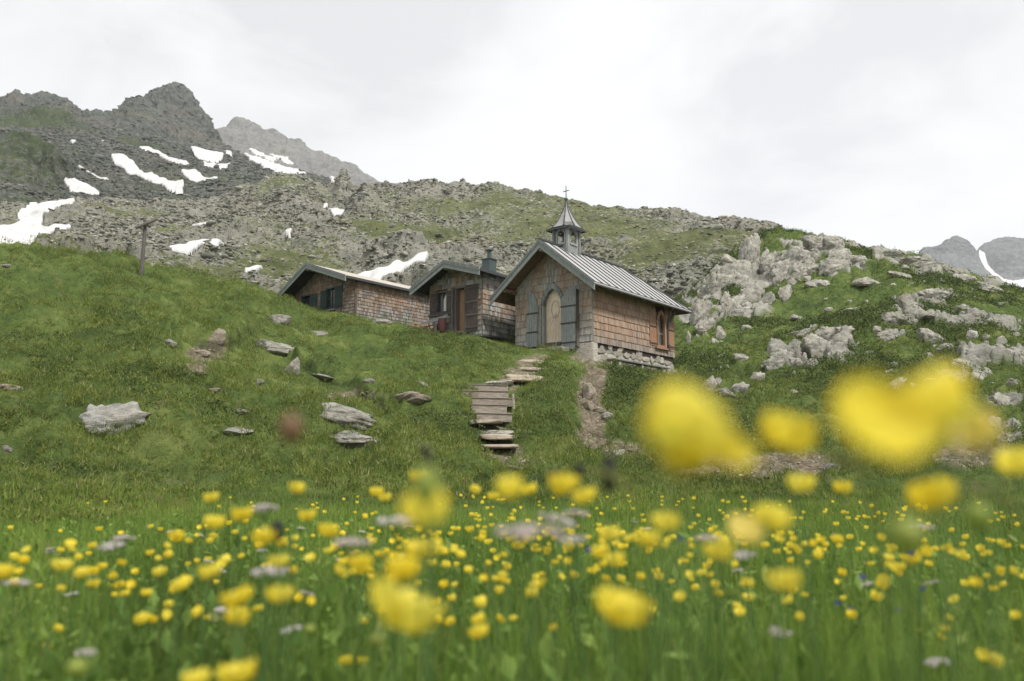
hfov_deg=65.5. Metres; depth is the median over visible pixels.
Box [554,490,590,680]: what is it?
buttercup
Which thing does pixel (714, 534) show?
buttercup
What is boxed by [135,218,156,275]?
wooden post
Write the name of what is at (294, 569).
buttercup
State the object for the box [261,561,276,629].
buttercup
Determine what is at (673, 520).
buttercup
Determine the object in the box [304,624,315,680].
flower bud
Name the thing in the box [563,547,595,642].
buttercup
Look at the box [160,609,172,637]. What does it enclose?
buttercup
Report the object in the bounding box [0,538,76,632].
buttercup
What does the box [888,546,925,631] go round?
buttercup
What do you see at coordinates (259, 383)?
boulder
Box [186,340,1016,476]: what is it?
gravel
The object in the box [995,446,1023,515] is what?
buttercup
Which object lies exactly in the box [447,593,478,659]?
buttercup
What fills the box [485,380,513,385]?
stone step
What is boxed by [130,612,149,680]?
buttercup
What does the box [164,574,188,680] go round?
buttercup
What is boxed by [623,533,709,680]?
buttercup
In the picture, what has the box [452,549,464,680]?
buttercup
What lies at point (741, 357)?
boulder
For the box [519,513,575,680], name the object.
umbel flower
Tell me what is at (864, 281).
boulder
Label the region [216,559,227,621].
buttercup
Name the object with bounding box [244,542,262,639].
buttercup
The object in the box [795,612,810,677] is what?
buttercup
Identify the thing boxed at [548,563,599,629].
buttercup
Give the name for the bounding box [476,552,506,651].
buttercup
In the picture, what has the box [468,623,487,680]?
buttercup
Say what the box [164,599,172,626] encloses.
buttercup
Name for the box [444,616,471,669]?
buttercup
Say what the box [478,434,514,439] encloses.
stone step
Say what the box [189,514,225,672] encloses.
buttercup
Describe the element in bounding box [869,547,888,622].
buttercup
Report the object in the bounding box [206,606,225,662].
umbel flower
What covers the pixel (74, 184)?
snow patch
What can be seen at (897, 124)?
sky
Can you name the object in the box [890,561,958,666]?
buttercup
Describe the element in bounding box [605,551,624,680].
buttercup
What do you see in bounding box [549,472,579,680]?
buttercup
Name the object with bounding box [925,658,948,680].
umbel flower
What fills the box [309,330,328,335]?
boulder
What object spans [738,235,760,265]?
rock outcrop
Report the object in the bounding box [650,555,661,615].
buttercup
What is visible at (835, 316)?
dwarf shrubs
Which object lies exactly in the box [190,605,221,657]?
buttercup
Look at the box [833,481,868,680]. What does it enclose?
buttercup
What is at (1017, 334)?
boulder
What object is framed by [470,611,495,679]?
buttercup
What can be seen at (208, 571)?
buttercup
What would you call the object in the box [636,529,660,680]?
buttercup
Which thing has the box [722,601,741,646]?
buttercup
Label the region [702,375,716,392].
boulder
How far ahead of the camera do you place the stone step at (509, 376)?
24.59 m
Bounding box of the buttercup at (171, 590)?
[131,586,175,639]
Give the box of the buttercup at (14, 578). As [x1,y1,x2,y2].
[8,577,73,656]
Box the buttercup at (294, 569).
[288,565,296,645]
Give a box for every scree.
[0,83,332,202]
[0,169,791,297]
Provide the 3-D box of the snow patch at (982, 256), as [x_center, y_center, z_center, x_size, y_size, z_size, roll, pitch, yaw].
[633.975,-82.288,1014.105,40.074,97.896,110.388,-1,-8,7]
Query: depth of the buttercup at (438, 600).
1.68 m
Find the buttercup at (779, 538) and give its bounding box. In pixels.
[763,534,784,642]
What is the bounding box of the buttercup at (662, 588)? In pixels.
[650,554,685,644]
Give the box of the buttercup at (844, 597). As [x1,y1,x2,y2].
[840,595,875,644]
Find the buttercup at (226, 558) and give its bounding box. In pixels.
[220,554,264,647]
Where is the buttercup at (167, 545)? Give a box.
[129,542,171,634]
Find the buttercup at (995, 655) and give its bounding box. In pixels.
[977,652,1004,680]
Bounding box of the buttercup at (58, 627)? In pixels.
[16,623,63,676]
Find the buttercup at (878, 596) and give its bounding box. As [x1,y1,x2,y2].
[864,590,881,664]
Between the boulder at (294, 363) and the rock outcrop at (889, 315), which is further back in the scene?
the rock outcrop at (889, 315)
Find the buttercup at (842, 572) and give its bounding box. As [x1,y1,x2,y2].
[834,568,846,608]
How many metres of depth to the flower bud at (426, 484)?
0.32 m
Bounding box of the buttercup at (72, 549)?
[1,546,76,651]
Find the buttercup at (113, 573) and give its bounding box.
[107,571,167,660]
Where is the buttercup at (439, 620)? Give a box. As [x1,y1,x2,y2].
[402,616,442,676]
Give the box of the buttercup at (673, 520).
[651,511,679,530]
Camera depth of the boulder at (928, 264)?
53.40 m
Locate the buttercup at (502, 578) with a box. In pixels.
[455,574,506,674]
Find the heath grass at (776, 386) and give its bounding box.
[584,227,1023,476]
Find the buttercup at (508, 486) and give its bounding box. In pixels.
[496,475,522,680]
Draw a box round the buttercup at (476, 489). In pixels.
[470,484,480,665]
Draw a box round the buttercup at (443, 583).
[439,579,469,627]
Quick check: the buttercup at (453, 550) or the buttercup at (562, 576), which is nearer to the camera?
the buttercup at (453, 550)
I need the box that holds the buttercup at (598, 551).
[591,545,612,680]
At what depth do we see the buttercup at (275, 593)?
0.72 m
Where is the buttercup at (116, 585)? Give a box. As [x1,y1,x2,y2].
[114,580,125,671]
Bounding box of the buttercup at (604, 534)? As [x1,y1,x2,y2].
[599,526,619,680]
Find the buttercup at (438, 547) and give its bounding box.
[430,540,442,678]
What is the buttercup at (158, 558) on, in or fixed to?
on the ground at (978, 354)
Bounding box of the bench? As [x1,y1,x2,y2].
[606,358,670,371]
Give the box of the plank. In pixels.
[420,314,447,324]
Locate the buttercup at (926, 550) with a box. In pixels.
[919,545,956,647]
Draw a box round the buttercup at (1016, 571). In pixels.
[973,565,1018,652]
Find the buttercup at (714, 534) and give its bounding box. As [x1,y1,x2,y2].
[711,532,744,654]
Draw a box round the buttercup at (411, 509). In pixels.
[400,487,447,680]
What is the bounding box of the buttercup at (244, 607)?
[235,606,245,657]
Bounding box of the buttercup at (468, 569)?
[412,565,472,667]
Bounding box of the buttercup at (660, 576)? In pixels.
[651,571,662,617]
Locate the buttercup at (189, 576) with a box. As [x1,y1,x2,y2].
[176,574,192,643]
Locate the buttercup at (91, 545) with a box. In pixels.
[87,542,138,651]
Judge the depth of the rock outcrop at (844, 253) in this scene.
55.56 m
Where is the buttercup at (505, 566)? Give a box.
[503,563,554,632]
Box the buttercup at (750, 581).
[741,577,753,680]
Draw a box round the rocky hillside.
[0,168,781,297]
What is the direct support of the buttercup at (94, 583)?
on the ground at (978, 354)
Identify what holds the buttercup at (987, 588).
on the ground at (978, 354)
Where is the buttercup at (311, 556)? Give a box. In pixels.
[304,552,349,644]
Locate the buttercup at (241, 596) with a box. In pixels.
[220,584,252,662]
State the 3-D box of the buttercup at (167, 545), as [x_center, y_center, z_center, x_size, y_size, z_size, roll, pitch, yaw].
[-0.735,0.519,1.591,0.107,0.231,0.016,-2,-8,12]
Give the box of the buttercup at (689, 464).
[658,443,716,680]
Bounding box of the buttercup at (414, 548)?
[404,538,422,662]
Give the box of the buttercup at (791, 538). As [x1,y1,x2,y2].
[789,535,795,608]
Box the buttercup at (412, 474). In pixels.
[385,469,417,680]
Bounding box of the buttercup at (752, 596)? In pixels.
[742,593,754,599]
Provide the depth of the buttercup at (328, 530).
0.97 m
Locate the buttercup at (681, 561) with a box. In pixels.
[678,558,751,631]
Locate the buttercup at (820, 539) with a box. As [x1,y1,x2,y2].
[816,536,860,652]
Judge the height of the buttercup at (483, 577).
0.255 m
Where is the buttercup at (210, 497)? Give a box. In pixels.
[167,491,218,679]
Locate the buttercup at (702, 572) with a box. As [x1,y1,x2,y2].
[696,568,767,650]
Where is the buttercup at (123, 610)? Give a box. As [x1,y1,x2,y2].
[112,572,136,677]
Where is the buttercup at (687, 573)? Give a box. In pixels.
[685,570,700,650]
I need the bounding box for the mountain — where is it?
[0,82,332,205]
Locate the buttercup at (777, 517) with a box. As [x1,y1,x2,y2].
[753,502,791,680]
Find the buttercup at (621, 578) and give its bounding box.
[593,574,625,635]
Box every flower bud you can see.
[65,658,87,680]
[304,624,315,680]
[368,633,384,680]
[413,465,438,680]
[887,518,926,680]
[965,503,995,680]
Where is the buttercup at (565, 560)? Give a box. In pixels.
[564,557,571,628]
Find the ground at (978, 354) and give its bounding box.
[0,226,1023,652]
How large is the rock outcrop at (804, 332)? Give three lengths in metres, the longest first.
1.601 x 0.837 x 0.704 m
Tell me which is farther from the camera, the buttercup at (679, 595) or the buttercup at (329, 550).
the buttercup at (329, 550)
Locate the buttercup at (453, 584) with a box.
[452,581,482,637]
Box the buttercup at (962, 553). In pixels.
[959,549,1022,668]
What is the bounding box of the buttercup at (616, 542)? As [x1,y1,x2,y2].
[612,539,657,638]
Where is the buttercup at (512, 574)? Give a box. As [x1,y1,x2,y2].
[497,541,520,634]
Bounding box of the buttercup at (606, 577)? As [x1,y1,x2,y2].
[588,574,608,632]
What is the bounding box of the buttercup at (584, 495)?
[563,486,595,680]
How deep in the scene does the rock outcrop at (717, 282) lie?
56.24 m
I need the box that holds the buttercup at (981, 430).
[952,406,1003,680]
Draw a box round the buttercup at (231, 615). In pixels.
[225,607,250,660]
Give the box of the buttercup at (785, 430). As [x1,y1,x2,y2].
[760,408,816,680]
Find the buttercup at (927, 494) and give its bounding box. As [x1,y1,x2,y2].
[907,475,958,680]
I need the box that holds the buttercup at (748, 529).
[727,512,764,680]
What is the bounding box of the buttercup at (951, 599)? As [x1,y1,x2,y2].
[948,594,1011,656]
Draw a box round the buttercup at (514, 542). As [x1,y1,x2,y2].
[448,541,520,647]
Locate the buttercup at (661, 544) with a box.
[631,542,668,661]
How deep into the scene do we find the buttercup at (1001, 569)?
1.60 m
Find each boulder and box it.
[0,384,23,390]
[2,445,12,452]
[79,401,150,436]
[163,339,176,346]
[190,369,206,375]
[195,350,210,357]
[209,388,221,392]
[212,328,225,344]
[223,426,253,434]
[234,409,253,414]
[254,339,293,355]
[256,379,264,385]
[269,314,291,324]
[284,357,299,374]
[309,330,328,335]
[310,373,333,379]
[320,402,376,430]
[332,430,380,446]
[363,378,374,382]
[373,318,392,324]
[394,391,431,403]
[505,465,526,469]
[581,383,596,399]
[583,401,593,411]
[593,407,605,413]
[601,412,613,418]
[613,449,624,455]
[686,330,690,343]
[699,285,707,297]
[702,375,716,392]
[710,264,721,273]
[710,311,720,318]
[711,338,718,343]
[714,387,737,398]
[715,377,721,384]
[716,326,725,338]
[719,254,734,265]
[720,291,730,303]
[730,381,749,393]
[733,353,748,361]
[734,270,740,279]
[741,325,753,330]
[743,301,751,306]
[745,278,753,285]
[750,263,755,277]
[750,283,764,293]
[750,371,764,380]
[760,249,768,260]
[773,274,782,285]
[787,278,796,284]
[789,357,795,365]
[790,314,801,320]
[791,271,807,279]
[795,358,801,366]
[801,352,807,364]
[803,276,810,281]
[804,279,829,287]
[804,358,818,369]
[810,251,820,259]
[817,281,829,285]
[822,463,839,471]
[824,307,832,311]
[852,277,880,286]
[873,326,881,332]
[887,271,911,277]
[898,329,905,336]
[901,264,909,269]
[916,261,946,267]
[936,343,953,350]
[947,315,957,323]
[952,274,978,280]
[954,304,969,310]
[966,330,977,338]
[971,368,986,379]
[977,284,1003,293]
[992,392,1010,404]
[996,335,1006,344]
[1006,378,1019,386]
[1011,332,1021,336]
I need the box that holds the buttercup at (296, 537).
[279,535,298,644]
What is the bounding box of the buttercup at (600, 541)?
[529,539,605,629]
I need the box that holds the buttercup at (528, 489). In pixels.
[521,483,544,680]
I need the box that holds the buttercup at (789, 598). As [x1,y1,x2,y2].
[782,595,832,680]
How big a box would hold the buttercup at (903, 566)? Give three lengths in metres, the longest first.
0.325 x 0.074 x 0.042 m
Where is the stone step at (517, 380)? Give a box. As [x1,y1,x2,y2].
[501,378,534,382]
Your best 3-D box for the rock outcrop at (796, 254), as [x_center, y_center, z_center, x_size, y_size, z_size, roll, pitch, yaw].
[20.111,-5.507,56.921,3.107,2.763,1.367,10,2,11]
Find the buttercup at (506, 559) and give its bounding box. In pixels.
[501,534,509,613]
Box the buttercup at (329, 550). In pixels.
[323,546,362,652]
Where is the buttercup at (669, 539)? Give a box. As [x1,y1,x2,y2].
[668,536,702,623]
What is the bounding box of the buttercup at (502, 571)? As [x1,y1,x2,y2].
[498,570,515,652]
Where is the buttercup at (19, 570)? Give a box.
[14,567,30,659]
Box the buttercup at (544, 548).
[540,546,546,602]
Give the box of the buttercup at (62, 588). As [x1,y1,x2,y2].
[9,584,65,661]
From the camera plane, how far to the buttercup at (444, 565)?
1.90 m
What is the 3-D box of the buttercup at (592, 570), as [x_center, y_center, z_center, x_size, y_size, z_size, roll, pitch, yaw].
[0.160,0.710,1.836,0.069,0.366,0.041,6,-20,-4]
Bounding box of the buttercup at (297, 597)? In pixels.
[294,592,309,621]
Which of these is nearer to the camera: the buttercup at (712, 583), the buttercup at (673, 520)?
the buttercup at (673, 520)
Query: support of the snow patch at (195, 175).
on the mountain
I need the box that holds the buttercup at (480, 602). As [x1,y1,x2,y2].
[474,595,496,671]
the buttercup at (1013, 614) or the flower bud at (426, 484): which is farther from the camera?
the buttercup at (1013, 614)
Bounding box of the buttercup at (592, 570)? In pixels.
[579,567,597,652]
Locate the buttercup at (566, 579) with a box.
[544,532,605,648]
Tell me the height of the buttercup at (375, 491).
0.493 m
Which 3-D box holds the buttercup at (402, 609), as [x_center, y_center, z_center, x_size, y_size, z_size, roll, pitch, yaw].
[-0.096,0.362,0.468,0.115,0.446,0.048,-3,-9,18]
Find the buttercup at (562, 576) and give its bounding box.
[540,573,564,615]
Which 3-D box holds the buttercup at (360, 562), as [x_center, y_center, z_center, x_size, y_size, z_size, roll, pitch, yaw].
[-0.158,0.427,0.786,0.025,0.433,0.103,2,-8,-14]
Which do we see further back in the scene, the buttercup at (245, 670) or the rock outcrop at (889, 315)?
the rock outcrop at (889, 315)
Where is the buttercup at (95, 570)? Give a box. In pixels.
[78,566,99,678]
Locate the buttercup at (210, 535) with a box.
[208,532,232,590]
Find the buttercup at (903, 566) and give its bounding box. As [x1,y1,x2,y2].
[898,562,955,668]
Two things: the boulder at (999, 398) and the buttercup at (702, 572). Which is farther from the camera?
the boulder at (999, 398)
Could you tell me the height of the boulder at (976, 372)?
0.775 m
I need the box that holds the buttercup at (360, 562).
[347,554,372,680]
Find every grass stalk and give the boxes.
[141,493,163,680]
[166,500,192,672]
[583,468,648,680]
[817,453,893,680]
[954,443,1023,663]
[961,486,1023,537]
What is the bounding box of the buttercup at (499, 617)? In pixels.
[460,613,504,668]
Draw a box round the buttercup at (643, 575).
[636,572,645,660]
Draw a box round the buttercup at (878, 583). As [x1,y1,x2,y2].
[824,577,887,677]
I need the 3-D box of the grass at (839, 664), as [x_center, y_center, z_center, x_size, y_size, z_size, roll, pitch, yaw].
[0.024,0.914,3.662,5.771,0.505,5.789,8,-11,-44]
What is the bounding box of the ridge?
[217,117,378,186]
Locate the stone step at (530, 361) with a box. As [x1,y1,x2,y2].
[519,359,540,363]
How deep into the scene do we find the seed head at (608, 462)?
0.65 m
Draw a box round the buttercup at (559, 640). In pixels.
[548,623,580,680]
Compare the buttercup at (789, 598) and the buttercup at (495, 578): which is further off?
the buttercup at (495, 578)
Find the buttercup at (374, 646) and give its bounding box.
[360,622,384,680]
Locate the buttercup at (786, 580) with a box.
[766,568,800,680]
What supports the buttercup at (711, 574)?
on the ground at (978, 354)
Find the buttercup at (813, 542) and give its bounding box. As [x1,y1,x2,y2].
[781,539,816,622]
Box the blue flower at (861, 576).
[859,574,865,579]
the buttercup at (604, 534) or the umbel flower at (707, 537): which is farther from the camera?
the umbel flower at (707, 537)
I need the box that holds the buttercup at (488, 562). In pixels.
[477,560,491,609]
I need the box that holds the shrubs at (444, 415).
[0,251,830,487]
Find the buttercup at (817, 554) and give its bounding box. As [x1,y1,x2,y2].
[800,549,822,657]
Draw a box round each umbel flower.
[2,580,30,680]
[45,547,54,592]
[45,550,55,602]
[64,591,78,640]
[75,648,97,660]
[96,541,124,680]
[112,535,135,678]
[193,560,213,606]
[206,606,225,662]
[251,504,278,680]
[251,566,285,680]
[256,549,267,602]
[279,590,313,677]
[279,626,301,680]
[291,527,305,583]
[334,537,371,680]
[375,515,409,680]
[494,524,565,680]
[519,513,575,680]
[558,535,587,680]
[563,509,588,680]
[695,534,715,680]
[732,569,743,606]
[733,550,765,680]
[768,627,791,680]
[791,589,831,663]
[860,582,883,629]
[919,523,934,680]
[923,580,958,664]
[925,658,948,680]
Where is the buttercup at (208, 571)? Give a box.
[198,562,221,668]
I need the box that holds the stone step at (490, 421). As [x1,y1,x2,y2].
[469,419,502,424]
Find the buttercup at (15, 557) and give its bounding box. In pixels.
[0,554,20,647]
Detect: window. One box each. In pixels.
[301,294,310,305]
[325,286,335,310]
[428,290,450,316]
[655,310,668,350]
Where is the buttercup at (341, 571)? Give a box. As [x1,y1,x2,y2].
[264,563,348,673]
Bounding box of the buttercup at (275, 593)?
[266,584,294,648]
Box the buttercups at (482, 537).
[8,494,1023,596]
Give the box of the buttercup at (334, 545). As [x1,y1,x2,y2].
[331,543,372,599]
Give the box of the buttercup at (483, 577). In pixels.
[479,574,487,658]
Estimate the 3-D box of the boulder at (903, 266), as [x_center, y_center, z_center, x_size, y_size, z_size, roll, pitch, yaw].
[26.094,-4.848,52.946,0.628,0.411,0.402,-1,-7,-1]
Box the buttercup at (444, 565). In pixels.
[442,560,466,664]
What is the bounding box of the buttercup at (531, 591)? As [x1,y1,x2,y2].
[524,587,537,680]
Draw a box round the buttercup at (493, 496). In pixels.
[488,492,498,659]
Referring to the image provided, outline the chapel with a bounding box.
[489,190,691,371]
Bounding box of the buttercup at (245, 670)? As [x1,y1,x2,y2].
[216,656,256,680]
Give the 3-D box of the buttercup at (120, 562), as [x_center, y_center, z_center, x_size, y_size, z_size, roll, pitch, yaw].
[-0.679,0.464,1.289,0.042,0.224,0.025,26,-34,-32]
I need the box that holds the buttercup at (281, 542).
[275,536,303,660]
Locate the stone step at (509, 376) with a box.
[505,374,542,381]
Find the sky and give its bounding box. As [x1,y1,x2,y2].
[0,0,1023,253]
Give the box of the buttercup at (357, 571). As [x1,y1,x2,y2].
[314,569,364,666]
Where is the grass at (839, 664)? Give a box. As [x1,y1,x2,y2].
[0,496,1023,680]
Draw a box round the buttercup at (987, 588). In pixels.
[951,573,1004,621]
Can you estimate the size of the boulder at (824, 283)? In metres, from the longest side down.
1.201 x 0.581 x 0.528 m
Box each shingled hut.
[276,262,429,327]
[409,248,515,340]
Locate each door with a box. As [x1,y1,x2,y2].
[459,289,463,330]
[546,290,560,342]
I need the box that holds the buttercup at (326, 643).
[288,597,371,680]
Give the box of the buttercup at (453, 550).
[441,547,457,662]
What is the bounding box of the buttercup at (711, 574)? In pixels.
[706,572,714,606]
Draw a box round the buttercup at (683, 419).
[640,380,732,680]
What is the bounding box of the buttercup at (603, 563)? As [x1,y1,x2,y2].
[598,560,609,651]
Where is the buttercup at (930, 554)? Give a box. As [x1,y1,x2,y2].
[924,552,978,632]
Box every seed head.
[271,519,282,680]
[279,413,302,680]
[420,443,434,680]
[544,470,559,671]
[574,463,583,680]
[601,455,616,680]
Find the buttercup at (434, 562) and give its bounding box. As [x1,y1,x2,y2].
[429,559,444,664]
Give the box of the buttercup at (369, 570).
[341,567,372,656]
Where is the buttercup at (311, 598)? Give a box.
[294,595,315,651]
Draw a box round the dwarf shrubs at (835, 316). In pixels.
[600,225,1023,474]
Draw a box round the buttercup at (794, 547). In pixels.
[668,545,801,639]
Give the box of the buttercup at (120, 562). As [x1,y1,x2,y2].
[66,559,126,679]
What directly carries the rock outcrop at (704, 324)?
on the ground at (978, 354)
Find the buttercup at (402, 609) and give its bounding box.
[371,572,445,680]
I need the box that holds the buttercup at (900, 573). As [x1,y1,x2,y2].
[859,571,902,643]
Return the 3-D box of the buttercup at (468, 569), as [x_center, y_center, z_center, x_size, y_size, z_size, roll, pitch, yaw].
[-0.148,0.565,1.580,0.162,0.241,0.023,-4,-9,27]
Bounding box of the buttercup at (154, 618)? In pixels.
[134,613,158,667]
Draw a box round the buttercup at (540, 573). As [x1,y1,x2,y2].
[538,571,546,627]
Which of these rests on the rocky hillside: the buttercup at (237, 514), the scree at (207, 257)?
the scree at (207, 257)
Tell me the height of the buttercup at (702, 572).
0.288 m
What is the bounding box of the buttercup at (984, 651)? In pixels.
[975,648,987,676]
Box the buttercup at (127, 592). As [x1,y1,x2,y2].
[117,589,131,657]
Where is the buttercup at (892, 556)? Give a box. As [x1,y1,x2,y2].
[877,553,895,644]
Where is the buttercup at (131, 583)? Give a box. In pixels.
[126,579,161,635]
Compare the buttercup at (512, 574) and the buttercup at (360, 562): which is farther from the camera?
the buttercup at (512, 574)
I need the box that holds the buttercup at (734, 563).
[731,560,751,639]
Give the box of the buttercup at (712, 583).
[710,580,723,669]
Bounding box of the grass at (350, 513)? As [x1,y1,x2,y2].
[0,419,1023,576]
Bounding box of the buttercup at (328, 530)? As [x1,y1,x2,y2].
[299,523,338,680]
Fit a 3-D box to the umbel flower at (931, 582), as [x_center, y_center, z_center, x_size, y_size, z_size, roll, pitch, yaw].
[0.869,0.615,1.568,0.031,0.276,0.033,-21,-29,29]
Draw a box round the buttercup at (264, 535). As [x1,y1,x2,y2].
[252,526,276,680]
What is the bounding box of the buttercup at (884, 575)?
[833,573,886,652]
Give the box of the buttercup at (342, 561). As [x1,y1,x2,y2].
[338,557,374,669]
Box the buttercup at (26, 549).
[21,545,76,645]
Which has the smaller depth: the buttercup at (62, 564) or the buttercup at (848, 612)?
the buttercup at (62, 564)
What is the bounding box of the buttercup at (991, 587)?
[989,585,1012,680]
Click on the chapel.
(566, 292)
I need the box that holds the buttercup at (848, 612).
[846,609,856,654]
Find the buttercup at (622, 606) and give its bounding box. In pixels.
[596,584,653,680]
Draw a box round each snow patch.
[0,198,74,243]
[64,177,98,194]
[78,165,108,179]
[111,153,183,193]
[139,146,188,164]
[169,238,223,254]
[181,169,217,181]
[191,146,223,162]
[203,161,232,168]
[224,150,232,157]
[244,153,305,173]
[244,265,262,272]
[248,148,276,161]
[260,165,297,174]
[269,153,293,164]
[284,228,291,237]
[323,203,343,215]
[358,251,428,279]
[979,250,1023,286]
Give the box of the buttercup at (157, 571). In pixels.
[152,566,170,650]
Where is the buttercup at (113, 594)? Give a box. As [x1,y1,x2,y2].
[111,592,146,672]
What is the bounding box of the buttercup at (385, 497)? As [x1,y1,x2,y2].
[370,492,390,655]
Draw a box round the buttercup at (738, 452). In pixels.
[713,427,759,680]
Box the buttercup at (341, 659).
[339,655,351,664]
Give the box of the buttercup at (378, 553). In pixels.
[362,550,384,636]
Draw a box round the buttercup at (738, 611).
[734,606,767,665]
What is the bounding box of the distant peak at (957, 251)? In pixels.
[918,235,1002,277]
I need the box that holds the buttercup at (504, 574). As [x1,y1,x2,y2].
[499,572,506,679]
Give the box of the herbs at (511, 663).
[0,519,1023,680]
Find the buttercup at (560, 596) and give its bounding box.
[507,570,577,677]
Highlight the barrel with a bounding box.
[438,318,445,331]
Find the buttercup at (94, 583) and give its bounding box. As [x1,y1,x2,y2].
[80,579,100,646]
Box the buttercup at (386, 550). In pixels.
[381,548,405,586]
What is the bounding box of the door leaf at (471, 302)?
[465,283,477,331]
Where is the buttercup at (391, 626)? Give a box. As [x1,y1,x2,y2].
[365,565,420,674]
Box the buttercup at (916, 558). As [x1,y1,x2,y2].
[904,550,926,680]
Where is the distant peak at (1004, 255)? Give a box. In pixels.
[977,236,1023,279]
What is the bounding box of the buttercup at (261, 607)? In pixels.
[253,604,270,650]
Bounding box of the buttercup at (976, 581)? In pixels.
[947,577,981,680]
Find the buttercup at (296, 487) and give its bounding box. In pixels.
[275,481,304,677]
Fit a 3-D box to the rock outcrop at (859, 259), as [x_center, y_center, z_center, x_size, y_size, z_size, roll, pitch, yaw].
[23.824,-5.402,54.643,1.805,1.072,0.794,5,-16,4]
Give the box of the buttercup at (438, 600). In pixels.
[433,597,440,627]
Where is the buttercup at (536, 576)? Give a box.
[534,573,568,645]
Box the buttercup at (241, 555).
[238,553,264,624]
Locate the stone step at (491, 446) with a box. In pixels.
[482,444,518,448]
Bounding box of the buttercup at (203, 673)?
[181,666,210,680]
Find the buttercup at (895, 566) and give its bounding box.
[886,562,900,646]
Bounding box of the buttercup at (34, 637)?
[1,596,74,680]
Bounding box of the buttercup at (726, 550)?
[704,541,733,680]
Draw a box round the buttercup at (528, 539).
[497,537,530,657]
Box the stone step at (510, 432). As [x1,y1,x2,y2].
[484,430,513,434]
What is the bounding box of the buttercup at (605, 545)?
[600,543,610,625]
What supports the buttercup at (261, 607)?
on the ground at (978, 354)
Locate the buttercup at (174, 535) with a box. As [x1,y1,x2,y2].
[168,530,184,680]
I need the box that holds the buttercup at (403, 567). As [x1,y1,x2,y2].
[385,554,418,680]
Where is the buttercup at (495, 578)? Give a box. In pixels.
[488,576,498,674]
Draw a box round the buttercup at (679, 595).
[674,590,690,672]
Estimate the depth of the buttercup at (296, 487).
1.13 m
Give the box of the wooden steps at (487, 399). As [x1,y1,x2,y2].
[462,384,516,421]
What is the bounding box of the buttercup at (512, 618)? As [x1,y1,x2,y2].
[509,615,531,680]
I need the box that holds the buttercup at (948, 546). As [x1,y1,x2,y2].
[942,543,979,640]
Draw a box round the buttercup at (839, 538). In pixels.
[803,534,843,658]
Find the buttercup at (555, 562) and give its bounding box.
[552,559,579,625]
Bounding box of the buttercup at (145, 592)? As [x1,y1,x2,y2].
[140,588,152,680]
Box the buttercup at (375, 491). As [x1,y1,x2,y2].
[370,487,383,666]
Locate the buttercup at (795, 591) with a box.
[789,588,804,621]
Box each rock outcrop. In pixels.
[689,299,712,324]
[695,317,712,334]
[705,272,736,294]
[719,297,743,317]
[720,259,756,282]
[731,293,748,306]
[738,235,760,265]
[740,287,760,302]
[758,253,774,274]
[761,291,774,304]
[763,355,783,369]
[769,259,793,281]
[769,349,793,367]
[774,245,813,264]
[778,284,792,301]
[787,328,814,337]
[787,339,803,358]
[793,262,818,275]
[801,235,822,251]
[801,333,830,358]
[815,326,834,338]
[818,258,850,276]
[822,235,844,249]
[830,248,851,259]
[830,335,848,345]
[835,326,854,333]
[845,255,867,265]
[871,250,901,258]
[876,328,898,341]
[881,311,901,323]
[887,376,907,387]
[892,314,917,324]
[894,256,929,264]
[898,294,918,313]
[916,328,946,343]
[917,288,950,299]
[920,313,934,320]
[942,265,962,273]
[951,358,969,367]
[964,312,983,321]
[996,431,1022,446]
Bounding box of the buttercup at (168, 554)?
[162,549,186,642]
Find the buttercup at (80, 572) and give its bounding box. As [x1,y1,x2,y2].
[57,566,90,680]
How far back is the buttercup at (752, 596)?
1.50 m
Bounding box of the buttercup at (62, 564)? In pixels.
[38,558,73,680]
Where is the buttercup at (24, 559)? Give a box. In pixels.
[18,554,30,663]
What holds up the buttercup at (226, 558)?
on the ground at (978, 354)
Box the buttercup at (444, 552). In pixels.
[441,549,461,638]
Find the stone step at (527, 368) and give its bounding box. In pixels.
[515,367,540,370]
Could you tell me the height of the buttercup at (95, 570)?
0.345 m
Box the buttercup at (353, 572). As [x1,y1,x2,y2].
[351,569,371,612]
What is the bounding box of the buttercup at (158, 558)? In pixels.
[102,554,161,656]
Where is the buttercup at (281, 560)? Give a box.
[259,554,290,680]
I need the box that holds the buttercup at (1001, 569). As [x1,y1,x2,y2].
[971,565,1005,651]
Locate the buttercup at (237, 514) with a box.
[208,506,252,680]
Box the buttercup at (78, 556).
[70,553,82,632]
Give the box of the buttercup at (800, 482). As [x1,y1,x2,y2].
[789,473,821,680]
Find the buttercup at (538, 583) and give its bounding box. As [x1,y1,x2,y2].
[530,579,549,680]
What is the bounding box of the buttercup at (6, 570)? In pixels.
[0,563,14,609]
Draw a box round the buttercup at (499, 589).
[494,585,503,613]
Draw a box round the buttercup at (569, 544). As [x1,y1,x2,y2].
[563,541,578,661]
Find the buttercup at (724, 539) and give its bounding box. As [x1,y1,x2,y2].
[688,535,728,680]
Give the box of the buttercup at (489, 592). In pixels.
[436,526,553,637]
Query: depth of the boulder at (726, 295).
53.67 m
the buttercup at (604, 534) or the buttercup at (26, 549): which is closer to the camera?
the buttercup at (604, 534)
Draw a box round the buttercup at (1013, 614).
[1010,610,1023,639]
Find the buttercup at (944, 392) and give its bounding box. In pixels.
[905,363,971,680]
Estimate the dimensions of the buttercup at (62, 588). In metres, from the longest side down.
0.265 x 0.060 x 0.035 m
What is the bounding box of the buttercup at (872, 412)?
[832,373,948,680]
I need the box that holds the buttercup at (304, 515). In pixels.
[298,509,315,680]

